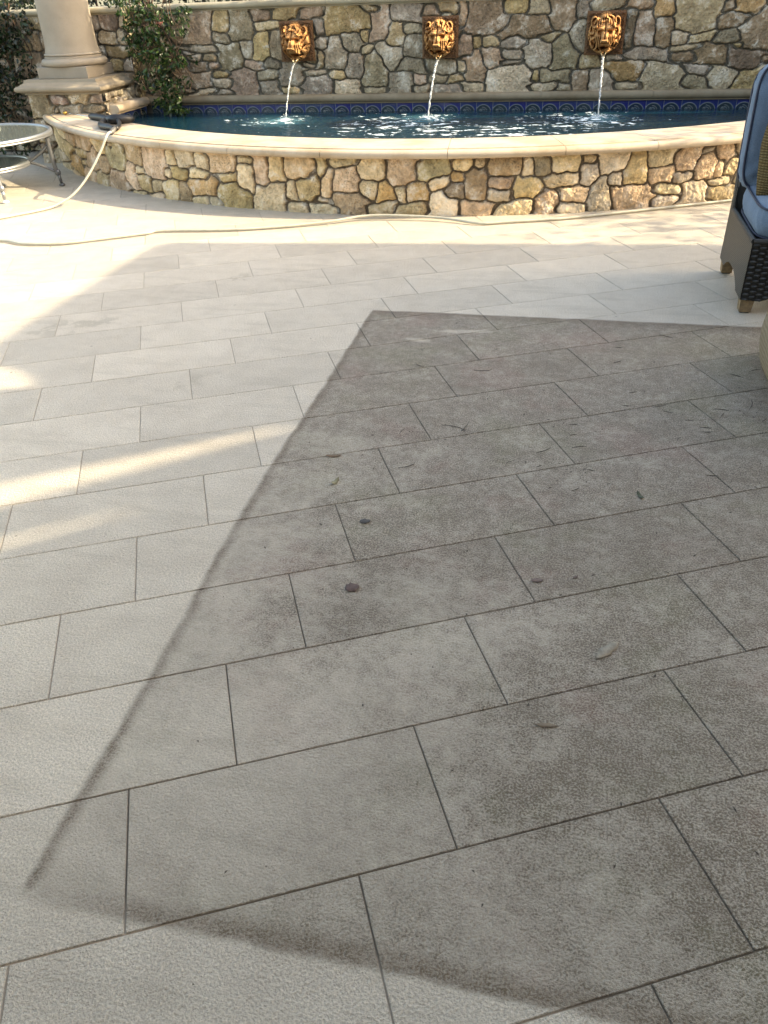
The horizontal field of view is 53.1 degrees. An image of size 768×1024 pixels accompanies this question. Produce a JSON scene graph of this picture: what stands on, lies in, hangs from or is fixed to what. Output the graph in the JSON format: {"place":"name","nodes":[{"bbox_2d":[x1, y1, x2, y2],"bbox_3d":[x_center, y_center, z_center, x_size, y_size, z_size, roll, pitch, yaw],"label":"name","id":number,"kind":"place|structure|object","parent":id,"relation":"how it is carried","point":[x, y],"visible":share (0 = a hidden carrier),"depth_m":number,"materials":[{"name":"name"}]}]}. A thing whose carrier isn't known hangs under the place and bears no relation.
{"place":"outdoors","nodes":[
{"label":"outdoors","id":0,"kind":"place"},
{"bbox_2d":[9,0,247,9],"label":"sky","id":1,"kind":"structure","parent":0,"point":[174,1],"materials":[{"name":"white"}]},
{"bbox_2d":[0,150,767,1023],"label":"patio floor","id":2,"kind":"structure","parent":0,"point":[566,914],"depth_m":1.99,"materials":[{"name":"ceramic"}]},
{"bbox_2d":[0,123,64,203],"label":"round table","id":3,"kind":"object","parent":2,"relation":"on","point":[12,134],"visible":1,"depth_m":6.48,"materials":[{"name":"silver metal"}]},
{"bbox_2d":[14,73,149,162],"bbox_3d":[-2.929,-3.834,7.512,0.984,0.718,1.074,5,35,11],"label":"pedestal","id":4,"kind":"object","parent":2,"relation":"on","point":[110,94],"visible":0.38,"depth_m":7.26,"materials":[{"name":"stone"}]},
{"bbox_2d":[34,0,114,78],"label":"column","id":5,"kind":"structure","parent":4,"relation":"on","point":[73,50],"depth_m":7.11,"materials":[{"name":"stone"}]},
{"bbox_2d":[0,0,246,9],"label":"hedge","id":6,"kind":"object","parent":2,"relation":"on","point":[22,3],"visible":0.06,"depth_m":7.85,"materials":[{"name":"green plant"}]},
{"bbox_2d":[326,454,340,456],"bbox_3d":[-0.175,-0.197,2.676,0.055,0.005,0.020,-1,34,2],"label":"fallen leaf","id":7,"kind":"object","parent":2,"relation":"on","point":[332,455],"visible":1,"depth_m":2.68,"materials":[{"name":"plant"}]},
{"bbox_2d":[331,477,338,483],"bbox_3d":[-0.162,-0.102,2.532,0.021,0.010,0.042,19,40,28],"label":"fallen leaf","id":8,"kind":"object","parent":2,"relation":"on","point":[336,480],"visible":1,"depth_m":2.54,"materials":[{"name":"yellow plant"}]},
{"bbox_2d":[345,582,358,591],"bbox_3d":[-0.087,0.204,2.089,0.038,0.004,0.038,18,39,27],"label":"fallen leaf","id":9,"kind":"object","parent":2,"relation":"on","point":[350,587],"visible":1,"depth_m":2.09,"materials":[{"name":"grey plant"}]},
{"bbox_2d":[360,518,370,523],"bbox_3d":[-0.058,0.027,2.345,0.032,0.002,0.026,-21,38,-25],"label":"fallen leaf","id":10,"kind":"object","parent":2,"relation":"on","point":[364,520],"visible":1,"depth_m":2.35,"materials":[{"name":"grey plant"}]},
{"bbox_2d":[0,131,731,244],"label":"garden hose","id":11,"kind":"object","parent":2,"relation":"on","point":[318,222],"visible":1,"depth_m":5.23,"materials":[{"name":"beige rubber"}]},
{"bbox_2d":[0,0,767,149],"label":"fountain wall","id":12,"kind":"structure","parent":2,"relation":"on","point":[675,54],"depth_m":6.99,"materials":[{"name":"stone"}]},
{"bbox_2d":[0,0,37,156],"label":"ivy","id":13,"kind":"object","parent":12,"relation":"attached to","point":[5,75],"visible":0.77,"depth_m":7.61,"materials":[{"name":"green plant"}]},
{"bbox_2d":[107,0,197,116],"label":"climbing vine","id":14,"kind":"object","parent":12,"relation":"attached to","point":[136,43],"visible":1,"depth_m":7.28,"materials":[{"name":"green plant"}]},
{"bbox_2d":[278,20,315,62],"bbox_3d":[-0.833,-4.303,7.051,0.326,0.331,0.255,5,35,11],"label":"lion fountain","id":15,"kind":"object","parent":12,"relation":"attached to","point":[297,40],"visible":1,"depth_m":7.06,"materials":[{"name":"metal"}]},
{"bbox_2d":[280,63,295,118],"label":"water stream","id":16,"kind":"structure","parent":15,"relation":"attached to","point":[288,91],"depth_m":7.09,"materials":[{"name":"white"}]},
{"bbox_2d":[422,15,458,59],"bbox_3d":[0.477,-4.179,6.790,0.326,0.331,0.254,5,35,11],"label":"lion fountain","id":17,"kind":"object","parent":12,"relation":"attached to","point":[439,37],"visible":1,"depth_m":6.80,"materials":[{"name":"metal"}]},
{"bbox_2d":[584,10,626,56],"bbox_3d":[1.873,-4.045,6.511,0.326,0.331,0.254,5,35,11],"label":"lion fountain","id":18,"kind":"object","parent":12,"relation":"attached to","point":[605,32],"visible":1,"depth_m":6.53,"materials":[{"name":"metal"}]},
{"bbox_2d":[11,266,763,984],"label":"leaf litter","id":19,"kind":"object","parent":2,"relation":"on","point":[493,632],"visible":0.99,"depth_m":2.23,"materials":[{"name":"brown plant"}]},
{"bbox_2d":[43,113,745,215],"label":"pool wall","id":20,"kind":"structure","parent":2,"relation":"on","point":[562,174],"depth_m":5.33,"materials":[{"name":"stone"}]},
{"bbox_2d":[63,111,134,134],"bbox_3d":[-2.429,-3.440,6.711,0.382,0.083,1.674,-20,38,-24],"label":"washer gun","id":21,"kind":"object","parent":20,"relation":"on","point":[105,122],"visible":0.99,"depth_m":6.56,"materials":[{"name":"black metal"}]},
{"bbox_2d":[531,578,542,582],"bbox_3d":[0.415,0.185,2.087,0.034,0.003,0.019,-1,34,2],"label":"fallen leaf","id":22,"kind":"object","parent":2,"relation":"on","point":[537,580],"visible":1,"depth_m":2.09,"materials":[{"name":"plant"}]},
{"bbox_2d":[534,722,557,727],"bbox_3d":[0.355,0.466,1.682,0.052,0.002,0.013,2,35,7],"label":"fallen leaf","id":23,"kind":"object","parent":2,"relation":"on","point":[542,724],"visible":1,"depth_m":1.68,"materials":[{"name":"plant"}]},
{"bbox_2d":[595,642,617,658],"bbox_3d":[0.540,0.334,1.862,0.085,0.003,0.029,-26,41,-30],"label":"fallen leaf","id":24,"kind":"object","parent":2,"relation":"on","point":[607,649],"visible":1,"depth_m":1.86,"materials":[{"name":"beige plant"}]},
{"bbox_2d":[720,64,767,312],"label":"wicker chair","id":25,"kind":"object","parent":2,"relation":"on","point":[744,254],"visible":1,"depth_m":3.65,"materials":[{"name":"brown wicker"}]},
{"bbox_2d":[756,124,767,195],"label":"woven pillow","id":26,"kind":"object","parent":25,"relation":"on","point":[762,183],"visible":0.96,"depth_m":3.56,"materials":[{"name":"brown fabric"}]},
{"bbox_2d":[131,108,747,138],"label":"water","id":27,"kind":"structure","parent":0,"point":[419,125],"depth_m":6.63,"materials":[{"name":"blue liquid"}]},
{"bbox_2d":[424,60,438,116],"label":"water stream","id":28,"kind":"structure","parent":27,"relation":"on","point":[432,83],"depth_m":6.86,"materials":[{"name":"white"}]},
{"bbox_2d":[593,57,603,115],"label":"water stream","id":29,"kind":"structure","parent":27,"relation":"on","point":[601,75],"depth_m":6.57,"materials":[{"name":"white"}]},
{"bbox_2d":[759,311,767,379],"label":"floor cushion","id":30,"kind":"object","parent":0,"point":[763,349],"visible":1,"depth_m":3.00,"materials":[{"name":"beige fabric"}]}
]}

